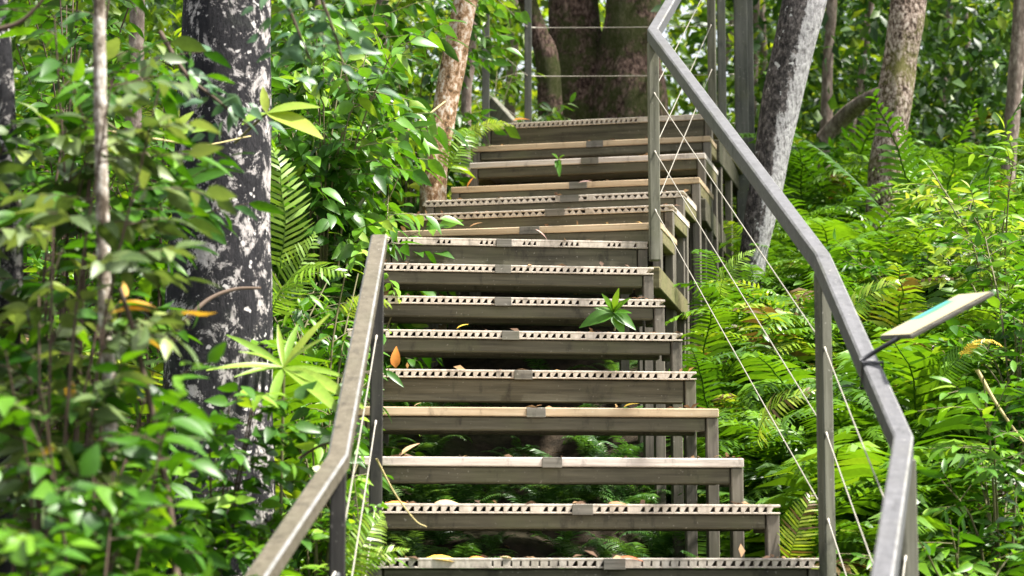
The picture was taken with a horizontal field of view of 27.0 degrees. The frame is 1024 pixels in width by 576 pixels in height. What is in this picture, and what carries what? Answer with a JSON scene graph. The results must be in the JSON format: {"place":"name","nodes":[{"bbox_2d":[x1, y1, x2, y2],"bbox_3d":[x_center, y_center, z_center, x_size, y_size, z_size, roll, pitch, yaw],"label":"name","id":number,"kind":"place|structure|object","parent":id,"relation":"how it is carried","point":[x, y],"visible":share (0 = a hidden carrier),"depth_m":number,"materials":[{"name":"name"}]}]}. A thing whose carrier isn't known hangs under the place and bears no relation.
{"place":"outdoors","nodes":[
{"label":"outdoors","id":0,"kind":"place"},
{"bbox_2d":[345,510,386,575],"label":"fern frond","id":1,"kind":"object","parent":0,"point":[381,528],"visible":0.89,"depth_m":5.47,"materials":[{"name":"green plant"}]},
{"bbox_2d":[12,0,1004,181],"label":"sky","id":2,"kind":"structure","parent":0,"point":[519,66],"materials":[{"name":"white"}]},
{"bbox_2d":[20,138,1023,575],"bbox_3d":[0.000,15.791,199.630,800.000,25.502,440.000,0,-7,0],"label":"ground","id":3,"kind":"structure","parent":0,"point":[522,544],"depth_m":8.76,"materials":[{"name":"soil"}]},
{"bbox_2d":[0,0,22,573],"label":"tree trunk","id":4,"kind":"object","parent":3,"relation":"on","point":[12,266],"visible":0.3,"depth_m":5.06,"materials":[{"name":"grey plant"}]},
{"bbox_2d":[12,0,177,435],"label":"bush","id":5,"kind":"object","parent":3,"relation":"on","point":[85,43],"visible":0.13,"depth_m":7.25,"materials":[{"name":"green plant"}]},
{"bbox_2d":[0,31,205,575],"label":"bush","id":6,"kind":"object","parent":3,"relation":"on","point":[77,182],"visible":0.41,"depth_m":4.74,"materials":[{"name":"green plant"}]},
{"bbox_2d":[93,0,116,566],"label":"slim tree","id":7,"kind":"object","parent":3,"relation":"on","point":[100,105],"visible":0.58,"depth_m":4.26,"materials":[{"name":"brown plant"}]},
{"bbox_2d":[0,443,211,575],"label":"bush","id":8,"kind":"object","parent":3,"relation":"on","point":[17,546],"visible":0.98,"depth_m":3.39,"materials":[{"name":"green plant"}]},
{"bbox_2d":[0,239,236,574],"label":"bush","id":9,"kind":"object","parent":3,"relation":"on","point":[23,357],"visible":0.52,"depth_m":4.12,"materials":[{"name":"green plant"}]},
{"bbox_2d":[118,287,179,574],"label":"twig","id":10,"kind":"object","parent":9,"relation":"attached to","point":[163,471],"visible":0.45,"depth_m":4.10,"materials":[{"name":"brown wood"}]},
{"bbox_2d":[0,79,237,575],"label":"bush","id":11,"kind":"object","parent":3,"relation":"on","point":[140,168],"visible":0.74,"depth_m":4.06,"materials":[{"name":"green plant"}]},
{"bbox_2d":[0,351,257,575],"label":"bush","id":12,"kind":"object","parent":3,"relation":"on","point":[128,557],"visible":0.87,"depth_m":3.81,"materials":[{"name":"green plant"}]},
{"bbox_2d":[125,0,144,280],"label":"sapling","id":13,"kind":"object","parent":3,"relation":"on","point":[138,20],"visible":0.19,"depth_m":10.21,"materials":[{"name":"brown plant"}]},
{"bbox_2d":[0,0,284,575],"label":"bush","id":14,"kind":"object","parent":3,"relation":"on","point":[77,72],"visible":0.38,"depth_m":4.78,"materials":[{"name":"green plant"}]},
{"bbox_2d":[0,0,44,31],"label":"twig","id":15,"kind":"object","parent":14,"relation":"attached to","point":[18,22],"visible":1,"depth_m":4.41,"materials":[{"name":"brown wood"}]},
{"bbox_2d":[107,121,228,244],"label":"leaf sprig","id":16,"kind":"object","parent":14,"relation":"attached to","point":[203,177],"visible":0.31,"depth_m":5.04,"materials":[{"name":"green plant"}]},
{"bbox_2d":[134,30,286,143],"bbox_3d":[-0.710,-0.469,4.942,0.314,0.291,0.232,-7,-10,43],"label":"leafy bough","id":17,"kind":"object","parent":14,"relation":"attached to","point":[236,109],"visible":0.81,"depth_m":4.91,"materials":[{"name":"green plant"}]},
{"bbox_2d":[15,22,296,567],"bbox_3d":[-1.107,0.084,6.911,0.979,1.817,0.902,6,-10,-39],"label":"bush","id":18,"kind":"object","parent":3,"relation":"on","point":[158,298],"visible":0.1,"depth_m":6.92,"materials":[{"name":"green plant"}]},
{"bbox_2d":[270,142,312,276],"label":"fern frond","id":19,"kind":"object","parent":18,"relation":"attached to","point":[291,197],"visible":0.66,"depth_m":6.98,"materials":[{"name":"green plant"}]},
{"bbox_2d":[41,338,347,536],"bbox_3d":[-1.123,0.557,7.050,1.365,0.836,1.943,0,-7,0],"label":"fern","id":20,"kind":"object","parent":3,"relation":"on","point":[289,393],"visible":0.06,"depth_m":6.66,"materials":[{"name":"green plant"}]},
{"bbox_2d":[82,343,346,480],"bbox_3d":[-0.830,0.544,7.401,1.245,0.720,1.256,5,-9,-36],"label":"fern","id":21,"kind":"object","parent":3,"relation":"on","point":[87,348],"depth_m":7.20,"materials":[{"name":"green plant"}]},
{"bbox_2d":[156,0,275,575],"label":"lichen tree","id":22,"kind":"object","parent":3,"relation":"on","point":[225,29],"visible":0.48,"depth_m":6.25,"materials":[{"name":"grey plant"}]},
{"bbox_2d":[152,108,206,135],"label":"broad leaf shoot","id":23,"kind":"object","parent":22,"relation":"attached to","point":[182,119],"visible":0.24,"depth_m":5.30,"materials":[{"name":"green plant"}]},
{"bbox_2d":[111,131,250,143],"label":"twig","id":24,"kind":"object","parent":22,"relation":"attached to","point":[179,143],"visible":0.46,"depth_m":5.71,"materials":[{"name":"wood"}]},
{"bbox_2d":[234,87,323,143],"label":"broad leaf shoot","id":25,"kind":"object","parent":24,"relation":"attached to","point":[281,113],"visible":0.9,"depth_m":5.68,"materials":[{"name":"plant"}]},
{"bbox_2d":[182,286,260,324],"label":"twig","id":26,"kind":"object","parent":22,"relation":"attached to","point":[202,304],"visible":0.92,"depth_m":5.77,"materials":[{"name":"brown wood"}]},
{"bbox_2d":[240,0,341,72],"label":"leafy bough","id":27,"kind":"object","parent":22,"relation":"attached to","point":[313,16],"visible":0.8,"depth_m":4.82,"materials":[{"name":"green plant"}]},
{"bbox_2d":[279,0,401,98],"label":"leafy bough","id":28,"kind":"object","parent":22,"relation":"attached to","point":[293,52],"visible":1,"depth_m":4.71,"materials":[{"name":"green plant"}]},
{"bbox_2d":[141,381,334,575],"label":"bush","id":29,"kind":"object","parent":3,"relation":"on","point":[240,536],"visible":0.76,"depth_m":5.07,"materials":[{"name":"green plant"}]},
{"bbox_2d":[160,282,355,439],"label":"shrub","id":30,"kind":"object","parent":3,"relation":"on","point":[326,330],"visible":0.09,"depth_m":7.75,"materials":[{"name":"green plant"}]},
{"bbox_2d":[7,0,520,230],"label":"forest","id":31,"kind":"object","parent":3,"relation":"on","point":[158,17],"visible":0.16,"depth_m":11.82,"materials":[{"name":"green plant"}]},
{"bbox_2d":[206,314,364,513],"bbox_3d":[-0.526,0.763,5.196,0.466,1.430,0.299,-3,-8,25],"label":"rosette plant","id":32,"kind":"object","parent":3,"relation":"on","point":[303,375],"visible":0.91,"depth_m":5.28,"materials":[{"name":"green plant"}]},
{"bbox_2d":[258,407,393,575],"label":"shrub","id":33,"kind":"object","parent":3,"relation":"on","point":[320,549],"visible":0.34,"depth_m":6.22,"materials":[{"name":"green plant"}]},
{"bbox_2d":[272,249,403,557],"bbox_3d":[-0.693,0.461,7.057,0.678,1.168,0.666,0,-7,0],"label":"shrub","id":34,"kind":"object","parent":3,"relation":"on","point":[335,357],"visible":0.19,"depth_m":7.08,"materials":[{"name":"green plant"}]},
{"bbox_2d":[272,231,319,317],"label":"fern frond","id":35,"kind":"object","parent":34,"relation":"attached to","point":[290,288],"visible":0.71,"depth_m":6.84,"materials":[{"name":"green plant"}]},
{"bbox_2d":[273,260,350,300],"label":"fern frond","id":36,"kind":"object","parent":34,"relation":"attached to","point":[301,271],"visible":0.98,"depth_m":6.61,"materials":[{"name":"green plant"}]},
{"bbox_2d":[270,0,413,322],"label":"shrub","id":37,"kind":"object","parent":3,"relation":"on","point":[370,18],"visible":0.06,"depth_m":9.19,"materials":[{"name":"green plant"}]},
{"bbox_2d":[308,445,409,575],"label":"creeper","id":38,"kind":"object","parent":3,"relation":"on","point":[355,484],"visible":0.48,"depth_m":5.69,"materials":[{"name":"green plant"}]},
{"bbox_2d":[354,545,408,575],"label":"fern frond","id":39,"kind":"object","parent":38,"relation":"attached to","point":[382,559],"visible":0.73,"depth_m":5.59,"materials":[{"name":"green plant"}]},
{"bbox_2d":[270,0,449,270],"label":"shrub","id":40,"kind":"object","parent":3,"relation":"on","point":[368,10],"visible":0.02,"depth_m":10.68,"materials":[{"name":"green plant"}]},
{"bbox_2d":[271,98,463,406],"bbox_3d":[-0.653,-0.100,8.573,0.834,1.492,0.792,-4,-9,30],"label":"shrub","id":41,"kind":"object","parent":3,"relation":"on","point":[352,211],"visible":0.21,"depth_m":8.49,"materials":[{"name":"green plant"}]},
{"bbox_2d":[270,4,466,411],"bbox_3d":[-0.686,-0.237,8.428,1.034,1.793,0.935,0,-7,0],"label":"shrub","id":42,"kind":"object","parent":3,"relation":"on","point":[300,151],"visible":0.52,"depth_m":8.33,"materials":[{"name":"green plant"}]},
{"bbox_2d":[271,0,474,308],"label":"shrub","id":43,"kind":"object","parent":3,"relation":"on","point":[425,149],"visible":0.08,"depth_m":9.81,"materials":[{"name":"green plant"}]},
{"bbox_2d":[304,273,443,491],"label":"shrub","id":44,"kind":"object","parent":3,"relation":"on","point":[390,450],"visible":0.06,"depth_m":7.84,"materials":[{"name":"green plant"}]},
{"bbox_2d":[333,0,531,230],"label":"shrub","id":45,"kind":"object","parent":3,"relation":"on","point":[483,8],"visible":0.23,"depth_m":11.28,"materials":[{"name":"green plant"}]},
{"bbox_2d":[419,0,477,329],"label":"mottled tree","id":46,"kind":"object","parent":3,"relation":"on","point":[450,80],"visible":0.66,"depth_m":10.37,"materials":[{"name":"brown plant"}]},
{"bbox_2d":[438,128,477,175],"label":"fern frond","id":47,"kind":"object","parent":46,"relation":"attached to","point":[469,138],"visible":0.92,"depth_m":10.27,"materials":[{"name":"green plant"}]},
{"bbox_2d":[460,1,477,186],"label":"young tree","id":48,"kind":"object","parent":3,"relation":"on","point":[466,98],"visible":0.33,"depth_m":12.63,"materials":[{"name":"grey plant"}]},
{"bbox_2d":[412,63,576,192],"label":"shrub","id":49,"kind":"object","parent":3,"relation":"on","point":[543,117],"visible":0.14,"depth_m":13.26,"materials":[{"name":"green plant"}]},
{"bbox_2d":[504,0,519,116],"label":"sapling","id":50,"kind":"object","parent":3,"relation":"on","point":[508,106],"visible":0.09,"depth_m":17.33,"materials":[{"name":"grey plant"}]},
{"bbox_2d":[19,0,1011,221],"bbox_3d":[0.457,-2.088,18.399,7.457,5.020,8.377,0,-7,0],"label":"bright forest","id":51,"kind":"object","parent":3,"relation":"on","point":[682,103],"visible":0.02,"depth_m":16.19,"materials":[{"name":"green plant"}]},
{"bbox_2d":[311,359,724,568],"bbox_3d":[-0.024,0.743,7.994,1.850,1.270,3.316,0,-7,0],"label":"shaded fern cover","id":52,"kind":"object","parent":3,"relation":"on","point":[428,494],"visible":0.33,"depth_m":7.74,"materials":[{"name":"green plant"}]},
{"bbox_2d":[13,39,1023,574],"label":"leafy undergrowth","id":53,"kind":"object","parent":3,"relation":"on","point":[35,269],"visible":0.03,"depth_m":10.61,"materials":[{"name":"green plant"}]},
{"bbox_2d":[245,0,918,575],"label":"wooden staircase","id":54,"kind":"structure","parent":3,"relation":"on","point":[501,244],"depth_m":7.27,"materials":[{"name":"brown wood"}]},
{"bbox_2d":[339,296,390,319],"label":"fern frond","id":55,"kind":"object","parent":54,"relation":"on","point":[352,310],"visible":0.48,"depth_m":6.17,"materials":[{"name":"green plant"}]},
{"bbox_2d":[465,119,514,138],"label":"fern frond","id":56,"kind":"object","parent":54,"relation":"on","point":[500,123],"visible":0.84,"depth_m":10.89,"materials":[{"name":"green plant"}]},
{"bbox_2d":[352,113,815,558],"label":"step litter","id":57,"kind":"object","parent":54,"relation":"on","point":[741,548],"visible":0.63,"depth_m":6.98,"materials":[{"name":"brown plant"}]},
{"bbox_2d":[579,288,635,331],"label":"seedling","id":58,"kind":"object","parent":54,"relation":"on","point":[620,319],"visible":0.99,"depth_m":7.75,"materials":[{"name":"green plant"}]},
{"bbox_2d":[860,291,993,389],"bbox_3d":[1.000,0.123,5.199,0.293,0.246,0.230,1,-7,-6],"label":"information panel","id":59,"kind":"object","parent":54,"relation":"attached to","point":[935,316],"visible":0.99,"depth_m":5.18,"materials":[{"name":"printed panel board"},{"name":"grey metal"}]},
{"bbox_2d":[518,0,668,120],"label":"giant tree","id":60,"kind":"object","parent":3,"relation":"on","point":[608,63],"visible":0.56,"depth_m":14.36,"materials":[{"name":"brown plant"}]},
{"bbox_2d":[682,303,800,382],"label":"fern","id":61,"kind":"object","parent":3,"relation":"on","point":[731,329],"visible":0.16,"depth_m":9.11,"materials":[{"name":"green plant"}]},
{"bbox_2d":[683,400,810,503],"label":"fern","id":62,"kind":"object","parent":3,"relation":"on","point":[701,499],"visible":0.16,"depth_m":7.72,"materials":[{"name":"green plant"}]},
{"bbox_2d":[687,249,813,359],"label":"fern","id":63,"kind":"object","parent":3,"relation":"on","point":[708,298],"visible":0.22,"depth_m":9.43,"materials":[{"name":"green plant"}]},
{"bbox_2d":[724,234,783,284],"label":"fern","id":64,"kind":"object","parent":3,"relation":"on","point":[733,255],"visible":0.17,"depth_m":11.62,"materials":[{"name":"green plant"}]},
{"bbox_2d":[753,0,759,117],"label":"sapling","id":65,"kind":"object","parent":3,"relation":"on","point":[757,8],"visible":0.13,"depth_m":15.83,"materials":[{"name":"brown plant"}]},
{"bbox_2d":[682,298,836,405],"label":"fern","id":66,"kind":"object","parent":3,"relation":"on","point":[730,369],"visible":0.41,"depth_m":8.59,"materials":[{"name":"green plant"}]},
{"bbox_2d":[759,1,766,73],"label":"sapling","id":67,"kind":"object","parent":3,"relation":"on","point":[763,45],"visible":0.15,"depth_m":16.87,"materials":[{"name":"brown plant"}]},
{"bbox_2d":[678,483,850,568],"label":"fern","id":68,"kind":"object","parent":3,"relation":"on","point":[725,545],"visible":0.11,"depth_m":7.18,"materials":[{"name":"green plant"}]},
{"bbox_2d":[733,0,826,328],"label":"leaning tree","id":69,"kind":"object","parent":3,"relation":"on","point":[796,34],"visible":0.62,"depth_m":10.53,"materials":[{"name":"grey plant"}]},
{"bbox_2d":[748,182,899,276],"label":"fern","id":70,"kind":"object","parent":3,"relation":"on","point":[840,210],"visible":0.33,"depth_m":11.39,"materials":[{"name":"green plant"}]},
{"bbox_2d":[718,196,934,278],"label":"fern","id":71,"kind":"object","parent":3,"relation":"on","point":[844,231],"visible":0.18,"depth_m":10.80,"materials":[{"name":"green plant"}]},
{"bbox_2d":[708,303,946,374],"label":"fern","id":72,"kind":"object","parent":3,"relation":"on","point":[750,331],"visible":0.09,"depth_m":8.93,"materials":[{"name":"green plant"}]},
{"bbox_2d":[650,0,1023,220],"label":"shaded forest","id":73,"kind":"object","parent":3,"relation":"on","point":[962,79],"visible":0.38,"depth_m":15.00,"materials":[{"name":"green plant"}]},
{"bbox_2d":[757,230,926,299],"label":"fern","id":74,"kind":"object","parent":3,"relation":"on","point":[787,283],"visible":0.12,"depth_m":10.44,"materials":[{"name":"green plant"}]},
{"bbox_2d":[668,408,1017,482],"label":"fern","id":75,"kind":"object","parent":3,"relation":"on","point":[768,442],"visible":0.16,"depth_m":7.38,"materials":[{"name":"green plant"}]},
{"bbox_2d":[665,103,1023,575],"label":"fern undergrowth","id":76,"kind":"object","parent":3,"relation":"on","point":[770,373],"visible":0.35,"depth_m":7.74,"materials":[{"name":"green plant"}]},
{"bbox_2d":[716,249,755,297],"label":"fern frond","id":77,"kind":"object","parent":76,"relation":"attached to","point":[740,257],"visible":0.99,"depth_m":8.69,"materials":[{"name":"green plant"}]},
{"bbox_2d":[757,385,815,448],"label":"fern frond","id":78,"kind":"object","parent":76,"relation":"attached to","point":[764,411],"visible":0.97,"depth_m":6.76,"materials":[{"name":"green plant"}]},
{"bbox_2d":[779,491,817,557],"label":"fern frond","id":79,"kind":"object","parent":76,"relation":"on","point":[793,531],"visible":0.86,"depth_m":6.30,"materials":[{"name":"green plant"}]},
{"bbox_2d":[850,278,904,321],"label":"fern frond","id":80,"kind":"object","parent":76,"relation":"attached to","point":[860,309],"visible":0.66,"depth_m":7.09,"materials":[{"name":"green plant"}]},
{"bbox_2d":[939,338,990,389],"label":"fern frond","id":81,"kind":"object","parent":76,"relation":"attached to","point":[956,361],"visible":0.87,"depth_m":6.55,"materials":[{"name":"green plant"}]},
{"bbox_2d":[746,485,942,575],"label":"fern","id":82,"kind":"object","parent":3,"relation":"on","point":[848,547],"visible":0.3,"depth_m":6.52,"materials":[{"name":"green plant"}]},
{"bbox_2d":[817,0,877,231],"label":"young tree","id":83,"kind":"object","parent":3,"relation":"on","point":[844,117],"visible":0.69,"depth_m":13.72,"materials":[{"name":"brown plant"}]},
{"bbox_2d":[765,232,947,281],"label":"fern","id":84,"kind":"object","parent":3,"relation":"on","point":[778,261],"visible":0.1,"depth_m":10.43,"materials":[{"name":"green plant"}]},
{"bbox_2d":[738,98,978,227],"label":"fern","id":85,"kind":"object","parent":3,"relation":"on","point":[861,158],"visible":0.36,"depth_m":12.60,"materials":[{"name":"green plant"}]},
{"bbox_2d":[847,1,873,159],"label":"sapling","id":86,"kind":"object","parent":3,"relation":"on","point":[861,71],"visible":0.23,"depth_m":14.90,"materials":[{"name":"brown plant"}]},
{"bbox_2d":[744,439,1017,568],"bbox_3d":[1.193,0.780,7.037,0.928,0.533,1.550,0,-7,0],"label":"fern","id":87,"kind":"object","parent":3,"relation":"on","point":[861,470],"visible":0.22,"depth_m":6.72,"materials":[{"name":"green plant"}]},
{"bbox_2d":[772,316,1013,373],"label":"fern","id":88,"kind":"object","parent":3,"relation":"on","point":[841,338],"visible":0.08,"depth_m":8.57,"materials":[{"name":"green plant"}]},
{"bbox_2d":[764,319,1022,430],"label":"fern","id":89,"kind":"object","parent":3,"relation":"on","point":[919,395],"visible":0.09,"depth_m":7.66,"materials":[{"name":"green plant"}]},
{"bbox_2d":[864,0,926,257],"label":"mossy tree","id":90,"kind":"object","parent":3,"relation":"on","point":[905,27],"visible":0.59,"depth_m":11.97,"materials":[{"name":"brown plant"}]},
{"bbox_2d":[772,461,1023,561],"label":"fern","id":91,"kind":"object","parent":3,"relation":"on","point":[885,465],"visible":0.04,"depth_m":6.67,"materials":[{"name":"green plant"}]},
{"bbox_2d":[794,98,1023,250],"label":"fern","id":92,"kind":"object","parent":3,"relation":"on","point":[981,169],"visible":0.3,"depth_m":10.78,"materials":[{"name":"green plant"}]},
{"bbox_2d":[805,137,1023,201],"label":"fern","id":93,"kind":"object","parent":3,"relation":"on","point":[946,165],"visible":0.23,"depth_m":11.95,"materials":[{"name":"green plant"}]},
{"bbox_2d":[806,268,1023,355],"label":"fern","id":94,"kind":"object","parent":3,"relation":"on","point":[938,292],"visible":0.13,"depth_m":8.82,"materials":[{"name":"green plant"}]},
{"bbox_2d":[806,376,1023,482],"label":"fern","id":95,"kind":"object","parent":3,"relation":"on","point":[969,379],"visible":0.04,"depth_m":7.31,"materials":[{"name":"green plant"}]},
{"bbox_2d":[816,509,1023,575],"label":"leafy plant","id":96,"kind":"object","parent":3,"relation":"on","point":[929,548],"visible":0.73,"depth_m":5.86,"materials":[{"name":"green plant"}]},
{"bbox_2d":[827,214,1022,311],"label":"leafy plant","id":97,"kind":"object","parent":3,"relation":"on","point":[846,264],"visible":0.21,"depth_m":9.65,"materials":[{"name":"green plant"}]},
{"bbox_2d":[865,89,1023,263],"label":"fern","id":98,"kind":"object","parent":3,"relation":"on","point":[905,176],"visible":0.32,"depth_m":10.35,"materials":[{"name":"green plant"}]},
{"bbox_2d":[937,0,952,135],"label":"sapling","id":99,"kind":"object","parent":3,"relation":"on","point":[948,16],"visible":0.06,"depth_m":17.89,"materials":[{"name":"green plant"}]},
{"bbox_2d":[884,175,1023,302],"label":"leafy plant","id":100,"kind":"object","parent":3,"relation":"on","point":[924,218],"visible":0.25,"depth_m":9.46,"materials":[{"name":"green plant"}]},
{"bbox_2d":[888,114,1023,355],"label":"leafy plant","id":101,"kind":"object","parent":3,"relation":"on","point":[999,265],"visible":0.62,"depth_m":8.63,"materials":[{"name":"green plant"}]},
{"bbox_2d":[903,351,1023,575],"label":"leafy plant","id":102,"kind":"object","parent":3,"relation":"on","point":[997,525],"visible":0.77,"depth_m":6.28,"materials":[{"name":"green plant"}]},
{"bbox_2d":[959,339,1002,357],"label":"fern frond","id":103,"kind":"object","parent":102,"relation":"attached to","point":[972,345],"visible":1,"depth_m":6.41,"materials":[{"name":"yellow plant"}]},
{"bbox_2d":[976,369,1023,441],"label":"stalk","id":104,"kind":"object","parent":102,"relation":"attached to","point":[979,374],"visible":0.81,"depth_m":6.41,"materials":[{"name":"plant"}]},
{"bbox_2d":[908,227,1023,526],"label":"leafy plant","id":105,"kind":"object","parent":3,"relation":"on","point":[956,329],"visible":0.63,"depth_m":7.34,"materials":[{"name":"green plant"}]},
{"bbox_2d":[999,0,1023,190],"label":"young tree","id":106,"kind":"object","parent":3,"relation":"on","point":[1015,75],"visible":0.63,"depth_m":12.84,"materials":[{"name":"brown plant"}]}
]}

